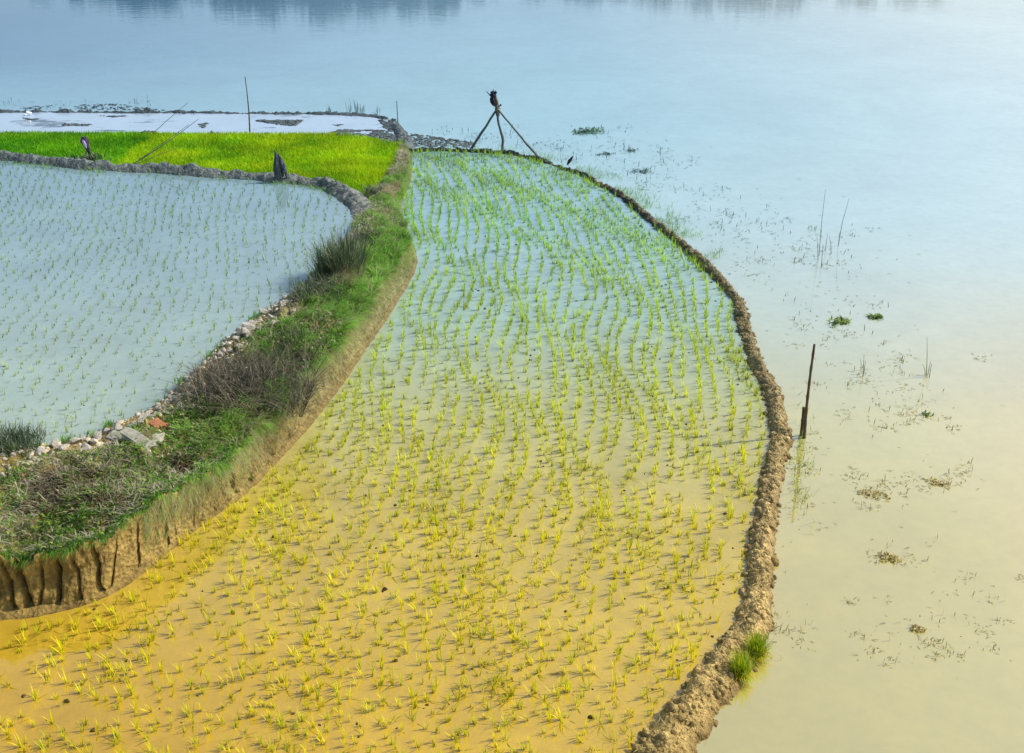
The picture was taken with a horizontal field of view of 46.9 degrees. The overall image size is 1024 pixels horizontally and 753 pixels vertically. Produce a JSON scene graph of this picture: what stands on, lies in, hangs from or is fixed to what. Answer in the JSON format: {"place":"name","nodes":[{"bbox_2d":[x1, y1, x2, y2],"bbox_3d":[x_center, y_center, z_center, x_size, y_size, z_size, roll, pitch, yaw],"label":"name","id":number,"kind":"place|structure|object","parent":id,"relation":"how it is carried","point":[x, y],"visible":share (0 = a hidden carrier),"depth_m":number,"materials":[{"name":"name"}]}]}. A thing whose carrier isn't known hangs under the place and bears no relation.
{"place":"outdoors","nodes":[
{"label":"outdoors","id":0,"kind":"place"},
{"bbox_2d":[0,159,336,193],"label":"dike grass","id":1,"kind":"structure","parent":0,"point":[311,186],"depth_m":29.65,"materials":[{"name":"plant"}]},
{"bbox_2d":[0,161,353,450],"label":"paddy water","id":2,"kind":"structure","parent":0,"point":[121,363],"depth_m":23.64,"materials":[{"name":"blue liquid"}]},
{"bbox_2d":[0,160,347,439],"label":"thin rice seedlings","id":3,"kind":"object","parent":2,"relation":"on","point":[103,296],"visible":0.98,"depth_m":24.67,"materials":[{"name":"green plant"}]},
{"bbox_2d":[0,150,375,239],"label":"back bund","id":4,"kind":"structure","parent":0,"point":[352,199],"depth_m":29.87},
{"bbox_2d":[70,151,110,160],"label":"weed clump","id":5,"kind":"object","parent":4,"relation":"on","point":[92,156],"visible":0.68,"depth_m":31.12,"materials":[{"name":"green plant"}]},
{"bbox_2d":[133,119,197,163],"bbox_3d":[-9.115,-5.971,30.543,2.120,1.224,0.033,-8,27,-16],"label":"bamboo rod","id":6,"kind":"object","parent":4,"relation":"on","point":[162,145],"visible":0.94,"depth_m":30.55,"materials":[{"name":"wood"}]},
{"bbox_2d":[273,150,287,179],"bbox_3d":[-5.734,-5.245,29.234,0.372,0.727,0.199,0,26,0],"label":"stump","id":7,"kind":"object","parent":4,"relation":"on","point":[279,168],"visible":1,"depth_m":29.21,"materials":[{"name":"grey wood"}]},
{"bbox_2d":[1,134,396,191],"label":"nursery bed","id":8,"kind":"object","parent":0,"point":[244,157],"visible":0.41,"depth_m":32.06,"materials":[{"name":"green plant"}]},
{"bbox_2d":[0,129,149,164],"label":"dark nursery rice","id":9,"kind":"object","parent":8,"relation":"on","point":[70,140],"visible":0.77,"depth_m":32.71,"materials":[{"name":"green plant"}]},
{"bbox_2d":[80,136,90,158],"bbox_3d":[-11.135,-5.880,30.932,0.241,0.844,0.163,0,26,0],"label":"scarecrow","id":10,"kind":"object","parent":8,"relation":"on","point":[84,141],"visible":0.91,"depth_m":30.80,"materials":[{"name":"purple fabric"}]},
{"bbox_2d":[115,130,401,198],"bbox_3d":[-6.721,-5.551,30.820,7.652,0.146,6.662,0,26,0],"label":"bright nursery rice","id":11,"kind":"object","parent":8,"relation":"on","point":[343,166],"visible":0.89,"depth_m":31.80,"materials":[{"name":"green plant"}]},
{"bbox_2d":[2,130,398,144],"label":"ridge","id":12,"kind":"structure","parent":0,"point":[338,133],"depth_m":33.66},
{"bbox_2d":[245,77,250,131],"bbox_3d":[-7.537,-7.623,33.678,0.099,1.845,0.054,0,26,0],"label":"pole","id":13,"kind":"object","parent":12,"relation":"on","point":[248,106],"visible":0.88,"depth_m":33.64,"materials":[{"name":"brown wood"}]},
{"bbox_2d":[0,111,405,144],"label":"wet field","id":14,"kind":"structure","parent":0,"point":[47,121],"depth_m":35.44,"materials":[{"name":"liquid"}]},
{"bbox_2d":[23,115,396,140],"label":"mud patches","id":15,"kind":"object","parent":14,"relation":"on","point":[386,135],"visible":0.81,"depth_m":35.08,"materials":[{"name":"soil"}]},
{"bbox_2d":[0,107,415,148],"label":"bund","id":16,"kind":"structure","parent":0,"point":[397,128],"depth_m":36.39,"materials":[{"name":"grey soil"}]},
{"bbox_2d":[0,139,420,620],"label":"earth bank","id":17,"kind":"structure","parent":0,"point":[44,586],"depth_m":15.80,"materials":[{"name":"green plant"}]},
{"bbox_2d":[0,418,48,456],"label":"grass tussock","id":18,"kind":"object","parent":17,"relation":"on","point":[16,440],"depth_m":17.27,"materials":[{"name":"green plant"}]},
{"bbox_2d":[34,447,43,453],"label":"stone","id":19,"kind":"object","parent":17,"relation":"on","point":[39,449],"visible":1,"depth_m":16.91,"materials":[{"name":"grey stone"}]},
{"bbox_2d":[50,438,58,447],"bbox_3d":[-6.657,0.974,17.198,0.115,0.114,0.140,-17,31,-30],"label":"stone","id":20,"kind":"object","parent":17,"relation":"on","point":[54,443],"visible":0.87,"depth_m":17.16,"materials":[{"name":"grey stone"}]},
{"bbox_2d":[2,456,112,515],"bbox_3d":[-6.039,1.467,15.687,1.351,0.412,1.369,0,26,0],"label":"dead weed heap","id":21,"kind":"object","parent":17,"relation":"on","point":[52,475],"visible":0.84,"depth_m":15.67,"materials":[{"name":"brown plant"}]},
{"bbox_2d":[58,444,66,449],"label":"stone","id":22,"kind":"object","parent":17,"relation":"on","point":[63,446],"visible":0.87,"depth_m":16.71,"materials":[{"name":"grey stone"}]},
{"bbox_2d":[67,437,81,443],"bbox_3d":[-6.403,0.932,17.292,0.225,0.136,0.180,-18,31,-32],"label":"stone","id":23,"kind":"object","parent":17,"relation":"on","point":[73,440],"visible":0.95,"depth_m":17.22,"materials":[{"name":"grey stone"}]},
{"bbox_2d":[81,443,91,450],"bbox_3d":[-6.128,1.022,17.029,0.148,0.128,0.199,-35,48,-28],"label":"stone","id":24,"kind":"object","parent":17,"relation":"on","point":[85,446],"visible":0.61,"depth_m":16.98,"materials":[{"name":"grey stone"}]},
{"bbox_2d":[89,438,96,444],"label":"stone","id":25,"kind":"object","parent":17,"relation":"on","point":[92,441],"visible":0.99,"depth_m":17.25,"materials":[{"name":"grey stone"}]},
{"bbox_2d":[93,431,101,439],"bbox_3d":[-6.162,0.902,17.565,0.154,0.109,0.165,10,44,13],"label":"stone","id":26,"kind":"object","parent":17,"relation":"on","point":[97,435],"visible":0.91,"depth_m":17.54,"materials":[{"name":"white stone"}]},
{"bbox_2d":[64,478,141,528],"bbox_3d":[-5.322,1.632,15.314,1.106,0.361,1.046,0,26,0],"label":"dead weed heap","id":27,"kind":"object","parent":17,"relation":"on","point":[97,499],"visible":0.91,"depth_m":15.29,"materials":[{"name":"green plant"}]},
{"bbox_2d":[102,427,110,433],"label":"stone","id":28,"kind":"object","parent":17,"relation":"on","point":[106,430],"visible":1,"depth_m":17.62,"materials":[{"name":"white stone"}]},
{"bbox_2d":[104,430,121,440],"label":"stone","id":29,"kind":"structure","parent":17,"relation":"on","point":[109,435],"depth_m":17.13,"materials":[{"name":"grey stone"}]},
{"bbox_2d":[111,423,122,430],"bbox_3d":[-5.884,0.768,17.606,0.184,0.100,0.230,-8,26,-44],"label":"stone","id":30,"kind":"object","parent":17,"relation":"on","point":[117,426],"visible":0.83,"depth_m":17.56,"materials":[{"name":"white stone"}]},
{"bbox_2d":[119,428,157,449],"bbox_3d":[-5.305,0.896,16.785,0.636,0.059,0.187,27,55,21],"label":"concrete slab","id":31,"kind":"object","parent":17,"relation":"on","point":[131,434],"depth_m":16.79,"materials":[{"name":"grey concrete"}]},
{"bbox_2d":[137,413,146,423],"bbox_3d":[-5.415,0.633,17.291,0.132,0.129,0.201,1,26,1],"label":"stone","id":32,"kind":"object","parent":17,"relation":"on","point":[142,419],"visible":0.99,"depth_m":17.24,"materials":[{"name":"white stone"}]},
{"bbox_2d":[0,314,309,552],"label":"bank herbs","id":33,"kind":"object","parent":17,"relation":"on","point":[37,544],"visible":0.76,"depth_m":15.97,"materials":[{"name":"green plant"}]},
{"bbox_2d":[148,417,167,429],"bbox_3d":[-5.186,0.697,17.293,0.266,0.089,0.174,27,60,18],"label":"brick","id":34,"kind":"object","parent":17,"relation":"on","point":[155,422],"visible":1,"depth_m":17.26,"materials":[{"name":"brick"}]},
{"bbox_2d":[152,432,164,443],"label":"stone","id":35,"kind":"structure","parent":17,"relation":"on","point":[159,438],"depth_m":16.95,"materials":[{"name":"white stone"}]},
{"bbox_2d":[152,446,210,478],"bbox_3d":[-4.586,1.240,16.414,0.895,0.367,0.792,0,26,0],"label":"dead weed heap","id":36,"kind":"object","parent":17,"relation":"on","point":[185,461],"visible":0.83,"depth_m":16.48,"materials":[{"name":"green plant"}]},
{"bbox_2d":[0,190,385,511],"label":"stones","id":37,"kind":"object","parent":17,"relation":"on","point":[87,438],"visible":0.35,"depth_m":18.05,"materials":[{"name":"stone"}]},
{"bbox_2d":[0,146,411,558],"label":"dead straw","id":38,"kind":"object","parent":17,"relation":"on","point":[401,154],"visible":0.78,"depth_m":16.11,"materials":[{"name":"beige plant"}]},
{"bbox_2d":[232,336,241,341],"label":"stone","id":39,"kind":"object","parent":17,"relation":"on","point":[237,338],"visible":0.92,"depth_m":20.37,"materials":[{"name":"white stone"}]},
{"bbox_2d":[240,327,248,334],"bbox_3d":[-4.633,-0.771,20.474,0.181,0.142,0.175,2,26,5],"label":"stone","id":40,"kind":"object","parent":17,"relation":"on","point":[244,330],"visible":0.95,"depth_m":20.43,"materials":[{"name":"beige stone"}]},
{"bbox_2d":[241,322,257,332],"bbox_3d":[-4.568,-0.827,20.588,0.299,0.193,0.221,14,27,-8],"label":"stone","id":41,"kind":"object","parent":17,"relation":"on","point":[249,326],"visible":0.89,"depth_m":20.53,"materials":[{"name":"beige stone"}]},
{"bbox_2d":[157,330,348,427],"bbox_3d":[-4.049,0.011,18.384,3.126,0.898,3.234,0,26,0],"label":"dry bush","id":42,"kind":"object","parent":17,"relation":"on","point":[231,374],"visible":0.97,"depth_m":18.23,"materials":[{"name":"brown plant"}]},
{"bbox_2d":[259,308,268,313],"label":"stone","id":43,"kind":"object","parent":17,"relation":"on","point":[263,311],"visible":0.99,"depth_m":21.79,"materials":[{"name":"beige stone"}]},
{"bbox_2d":[278,300,285,306],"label":"stone","id":44,"kind":"object","parent":17,"relation":"on","point":[281,303],"visible":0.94,"depth_m":21.73,"materials":[{"name":"beige stone"}]},
{"bbox_2d":[271,318,341,366],"bbox_3d":[-3.494,-0.510,19.814,1.323,0.759,1.377,0,26,0],"label":"dry bush","id":45,"kind":"object","parent":17,"relation":"on","point":[309,349],"visible":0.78,"depth_m":19.88,"materials":[{"name":"brown plant"}]},
{"bbox_2d":[279,264,355,304],"bbox_3d":[-3.630,-1.643,22.116,1.590,0.554,1.570,0,26,0],"label":"grass tussock","id":46,"kind":"object","parent":17,"relation":"on","point":[305,289],"depth_m":22.14,"materials":[{"name":"green plant"}]},
{"bbox_2d":[295,225,377,280],"bbox_3d":[-3.432,-2.393,23.160,1.808,1.038,1.725,0,26,0],"label":"grass tussock","id":47,"kind":"object","parent":17,"relation":"on","point":[344,253],"depth_m":23.07,"materials":[{"name":"green plant"}]},
{"bbox_2d":[354,221,393,243],"bbox_3d":[-2.993,-3.012,25.206,1.108,0.377,1.034,-4,27,-9],"label":"grass tussock","id":48,"kind":"object","parent":17,"relation":"on","point":[370,233],"depth_m":25.23,"materials":[{"name":"green plant"}]},
{"bbox_2d":[360,181,388,196],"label":"grass tussock","id":49,"kind":"object","parent":17,"relation":"on","point":[368,191],"depth_m":28.28,"materials":[{"name":"green plant"}]},
{"bbox_2d":[23,104,475,147],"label":"mud flat","id":50,"kind":"structure","parent":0,"point":[433,138],"depth_m":34.81,"materials":[{"name":"grey soil"}]},
{"bbox_2d":[0,151,770,752],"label":"paddy water","id":51,"kind":"structure","parent":0,"point":[180,647],"depth_m":15.73,"materials":[{"name":"liquid"}]},
{"bbox_2d":[1,718,10,737],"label":"rice seedling","id":52,"kind":"object","parent":51,"relation":"on","point":[7,731],"visible":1,"depth_m":12.68,"materials":[{"name":"yellow plant"}]},
{"bbox_2d":[8,732,24,752],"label":"rice seedling","id":53,"kind":"object","parent":51,"relation":"on","point":[19,742],"visible":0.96,"depth_m":12.50,"materials":[{"name":"yellow plant"}]},
{"bbox_2d":[4,715,32,726],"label":"rice seedling","id":54,"kind":"object","parent":51,"relation":"on","point":[10,721],"visible":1,"depth_m":12.81,"materials":[{"name":"yellow plant"}]},
{"bbox_2d":[17,742,38,752],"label":"rice seedling","id":55,"kind":"object","parent":51,"relation":"on","point":[23,748],"visible":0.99,"depth_m":12.46,"materials":[{"name":"yellow plant"}]},
{"bbox_2d":[40,710,53,735],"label":"rice seedling","id":56,"kind":"object","parent":51,"relation":"on","point":[51,719],"visible":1,"depth_m":12.82,"materials":[{"name":"yellow plant"}]},
{"bbox_2d":[52,732,73,749],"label":"rice seedling","id":57,"kind":"object","parent":51,"relation":"on","point":[65,743],"visible":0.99,"depth_m":12.55,"materials":[{"name":"yellow plant"}]},
{"bbox_2d":[106,725,119,743],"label":"rice seedling","id":58,"kind":"object","parent":51,"relation":"on","point":[114,737],"visible":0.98,"depth_m":12.58,"materials":[{"name":"yellow plant"}]},
{"bbox_2d":[130,716,143,730],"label":"rice seedling","id":59,"kind":"object","parent":51,"relation":"on","point":[136,724],"visible":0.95,"depth_m":12.75,"materials":[{"name":"yellow plant"}]},
{"bbox_2d":[136,736,156,752],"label":"rice seedling","id":60,"kind":"object","parent":51,"relation":"on","point":[148,747],"visible":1,"depth_m":12.46,"materials":[{"name":"yellow plant"}]},
{"bbox_2d":[175,706,193,734],"bbox_3d":[-3.481,3.716,12.747,0.198,0.242,0.328,10,28,19],"label":"rice seedling","id":61,"kind":"object","parent":51,"relation":"on","point":[192,720],"visible":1,"depth_m":12.81,"materials":[{"name":"yellow plant"}]},
{"bbox_2d":[204,720,228,733],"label":"rice seedling","id":62,"kind":"object","parent":51,"relation":"on","point":[207,731],"visible":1,"depth_m":12.71,"materials":[{"name":"yellow plant"}]},
{"bbox_2d":[244,702,258,714],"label":"rice seedling","id":63,"kind":"object","parent":51,"relation":"on","point":[251,710],"visible":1,"depth_m":12.96,"materials":[{"name":"yellow plant"}]},
{"bbox_2d":[252,689,264,707],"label":"rice seedling","id":64,"kind":"object","parent":51,"relation":"on","point":[262,703],"visible":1,"depth_m":13.07,"materials":[{"name":"yellow plant"}]},
{"bbox_2d":[262,723,282,749],"bbox_3d":[-2.509,3.829,12.520,0.196,0.239,0.324,19,32,34],"label":"rice seedling","id":65,"kind":"object","parent":51,"relation":"on","point":[279,738],"visible":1,"depth_m":12.59,"materials":[{"name":"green plant"}]},
{"bbox_2d":[265,737,280,752],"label":"rice seedling","id":66,"kind":"object","parent":51,"relation":"on","point":[270,747],"visible":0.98,"depth_m":12.45,"materials":[{"name":"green plant"}]},
{"bbox_2d":[264,707,293,717],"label":"rice seedling","id":67,"kind":"object","parent":51,"relation":"on","point":[268,712],"visible":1,"depth_m":12.92,"materials":[{"name":"yellow plant"}]},
{"bbox_2d":[280,737,292,752],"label":"rice seedling","id":68,"kind":"object","parent":51,"relation":"on","point":[286,747],"visible":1,"depth_m":12.46,"materials":[{"name":"yellow plant"}]},
{"bbox_2d":[299,711,308,721],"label":"rice seedling","id":69,"kind":"object","parent":51,"relation":"on","point":[302,717],"visible":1,"depth_m":12.87,"materials":[{"name":"yellow plant"}]},
{"bbox_2d":[304,713,316,738],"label":"rice seedling","id":70,"kind":"object","parent":51,"relation":"on","point":[313,724],"visible":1,"depth_m":12.77,"materials":[{"name":"yellow plant"}]},
{"bbox_2d":[322,710,331,727],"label":"rice seedling","id":71,"kind":"object","parent":51,"relation":"on","point":[328,715],"visible":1,"depth_m":12.88,"materials":[{"name":"yellow plant"}]},
{"bbox_2d":[352,698,373,713],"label":"rice seedling","id":72,"kind":"object","parent":51,"relation":"on","point":[366,706],"visible":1,"depth_m":13.00,"materials":[{"name":"yellow plant"}]},
{"bbox_2d":[3,155,742,751],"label":"mud crumbs","id":73,"kind":"object","parent":51,"relation":"on","point":[437,525],"visible":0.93,"depth_m":16.09,"materials":[{"name":"brown soil"}]},
{"bbox_2d":[0,146,766,735],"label":"rice seedlings","id":74,"kind":"object","parent":51,"relation":"on","point":[592,510],"visible":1,"depth_m":17.76,"materials":[{"name":"green plant"}]},
{"bbox_2d":[376,715,390,727],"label":"rice seedling","id":75,"kind":"object","parent":51,"relation":"on","point":[386,723],"visible":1,"depth_m":12.79,"materials":[{"name":"yellow plant"}]},
{"bbox_2d":[385,712,403,722],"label":"rice seedling","id":76,"kind":"object","parent":51,"relation":"on","point":[393,718],"visible":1,"depth_m":12.85,"materials":[{"name":"yellow plant"}]},
{"bbox_2d":[394,696,404,708],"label":"rice seedling","id":77,"kind":"object","parent":51,"relation":"on","point":[398,705],"visible":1,"depth_m":13.08,"materials":[{"name":"yellow plant"}]},
{"bbox_2d":[404,706,418,721],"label":"rice seedling","id":78,"kind":"object","parent":51,"relation":"on","point":[412,718],"visible":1,"depth_m":12.88,"materials":[{"name":"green plant"}]},
{"bbox_2d":[412,699,417,709],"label":"rice seedling","id":79,"kind":"object","parent":51,"relation":"on","point":[415,704],"visible":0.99,"depth_m":13.06,"materials":[{"name":"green plant"}]},
{"bbox_2d":[444,718,456,740],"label":"rice seedling","id":80,"kind":"object","parent":51,"relation":"on","point":[454,736],"visible":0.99,"depth_m":12.62,"materials":[{"name":"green plant"}]},
{"bbox_2d":[455,726,468,741],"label":"rice seedling","id":81,"kind":"object","parent":51,"relation":"on","point":[465,733],"visible":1,"depth_m":12.66,"materials":[{"name":"yellow plant"}]},
{"bbox_2d":[490,709,502,735],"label":"rice seedling","id":82,"kind":"object","parent":51,"relation":"on","point":[494,722],"visible":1,"depth_m":12.81,"materials":[{"name":"yellow plant"}]},
{"bbox_2d":[546,708,557,721],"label":"rice seedling","id":83,"kind":"object","parent":51,"relation":"on","point":[551,717],"visible":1,"depth_m":12.87,"materials":[{"name":"yellow plant"}]},
{"bbox_2d":[550,704,566,736],"bbox_3d":[0.495,3.710,12.762,0.167,0.239,0.328,-1,26,-2],"label":"rice seedling","id":84,"kind":"object","parent":51,"relation":"on","point":[558,716],"visible":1,"depth_m":12.86,"materials":[{"name":"yellow plant"}]},
{"bbox_2d":[592,705,605,732],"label":"rice seedling","id":85,"kind":"object","parent":51,"relation":"on","point":[600,720],"visible":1,"depth_m":12.82,"materials":[{"name":"yellow plant"}]},
{"bbox_2d":[601,724,617,741],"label":"rice seedling","id":86,"kind":"object","parent":51,"relation":"on","point":[612,735],"visible":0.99,"depth_m":12.62,"materials":[{"name":"green plant"}]},
{"bbox_2d":[0,0,1023,752],"bbox_3d":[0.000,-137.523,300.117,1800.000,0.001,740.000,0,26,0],"label":"lake","id":87,"kind":"structure","parent":0,"point":[898,124],"depth_m":30.65,"materials":[{"name":"liquid"}]},
{"bbox_2d":[3,97,1023,679],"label":"weed litter","id":88,"kind":"object","parent":87,"relation":"on","point":[817,385],"visible":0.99,"depth_m":19.47,"materials":[{"name":"plant"}]},
{"bbox_2d":[572,126,605,134],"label":"floating plant","id":89,"kind":"object","parent":87,"relation":"on","point":[587,130],"visible":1,"depth_m":35.59,"materials":[{"name":"green plant"}]},
{"bbox_2d":[632,167,653,172],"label":"floating plant","id":90,"kind":"object","parent":87,"relation":"on","point":[646,170],"visible":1,"depth_m":31.84,"materials":[{"name":"plant"}]},
{"bbox_2d":[488,142,818,521],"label":"water grass","id":91,"kind":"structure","parent":87,"relation":"in","point":[657,218],"depth_m":28.16,"materials":[{"name":"green plant"}]},
{"bbox_2d":[800,407,804,435],"bbox_3d":[4.584,0.821,18.675,0.065,0.759,0.057,10,28,20],"label":"stake","id":92,"kind":"object","parent":87,"relation":"in","point":[802,420],"visible":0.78,"depth_m":18.59,"materials":[{"name":"brown wood"}]},
{"bbox_2d":[802,344,815,438],"bbox_3d":[4.610,0.358,18.373,0.068,1.857,0.107,-14,29,-26],"label":"stake","id":93,"kind":"object","parent":87,"relation":"in","point":[807,398],"visible":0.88,"depth_m":18.33,"materials":[{"name":"brown wood"}]},
{"bbox_2d":[817,189,848,267],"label":"reeds","id":94,"kind":"object","parent":87,"relation":"in","point":[827,235],"visible":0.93,"depth_m":25.92,"materials":[{"name":"plant"}]},
{"bbox_2d":[828,315,851,325],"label":"floating plant","id":95,"kind":"object","parent":87,"relation":"on","point":[840,320],"visible":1,"depth_m":22.77,"materials":[{"name":"green plant"}]},
{"bbox_2d":[855,486,890,500],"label":"floating plant","id":96,"kind":"object","parent":87,"relation":"on","point":[870,492],"visible":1,"depth_m":17.15,"materials":[{"name":"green plant"}]},
{"bbox_2d":[866,313,882,318],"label":"floating plant","id":97,"kind":"object","parent":87,"relation":"on","point":[878,315],"visible":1,"depth_m":22.97,"materials":[{"name":"green plant"}]},
{"bbox_2d":[876,550,902,562],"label":"floating plant","id":98,"kind":"object","parent":87,"relation":"on","point":[886,555],"visible":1,"depth_m":15.71,"materials":[{"name":"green plant"}]},
{"bbox_2d":[911,624,926,631],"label":"floating plant","id":99,"kind":"object","parent":87,"relation":"on","point":[916,627],"visible":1,"depth_m":14.36,"materials":[{"name":"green plant"}]},
{"bbox_2d":[922,362,931,376],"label":"reeds","id":100,"kind":"object","parent":87,"relation":"in","point":[926,374],"visible":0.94,"depth_m":20.59,"materials":[{"name":"plant"}]},
{"bbox_2d":[922,477,949,488],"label":"floating plant","id":101,"kind":"object","parent":87,"relation":"on","point":[934,483],"visible":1,"depth_m":17.41,"materials":[{"name":"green plant"}]},
{"bbox_2d":[410,146,794,752],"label":"mud bund","id":102,"kind":"structure","parent":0,"point":[727,692],"depth_m":14.97,"materials":[{"name":"brown soil"}]},
{"bbox_2d":[471,89,536,154],"bbox_3d":[-0.250,-7.051,32.843,2.098,1.862,0.322,6,27,11],"label":"tripod","id":103,"kind":"object","parent":102,"relation":"on","point":[494,101],"visible":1,"depth_m":32.84,"materials":[{"name":"brown wood"}]},
{"bbox_2d":[588,175,790,752],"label":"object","id":104,"kind":"object","parent":102,"relation":"on","point":[759,557],"visible":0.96,"depth_m":15.40,"materials":[{"name":"brown soil"}]},
{"bbox_2d":[725,646,762,685],"bbox_3d":[2.647,3.280,13.488,0.440,0.365,0.455,10,28,20],"label":"seedling bundle","id":105,"kind":"object","parent":102,"relation":"on","point":[742,669],"visible":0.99,"depth_m":13.49,"materials":[{"name":"green plant"}]},
{"bbox_2d":[742,630,776,668],"bbox_3d":[2.890,3.141,13.806,0.449,0.362,0.418,17,31,31],"label":"seedling bundle","id":106,"kind":"object","parent":102,"relation":"on","point":[755,644],"visible":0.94,"depth_m":13.82,"materials":[{"name":"green plant"}]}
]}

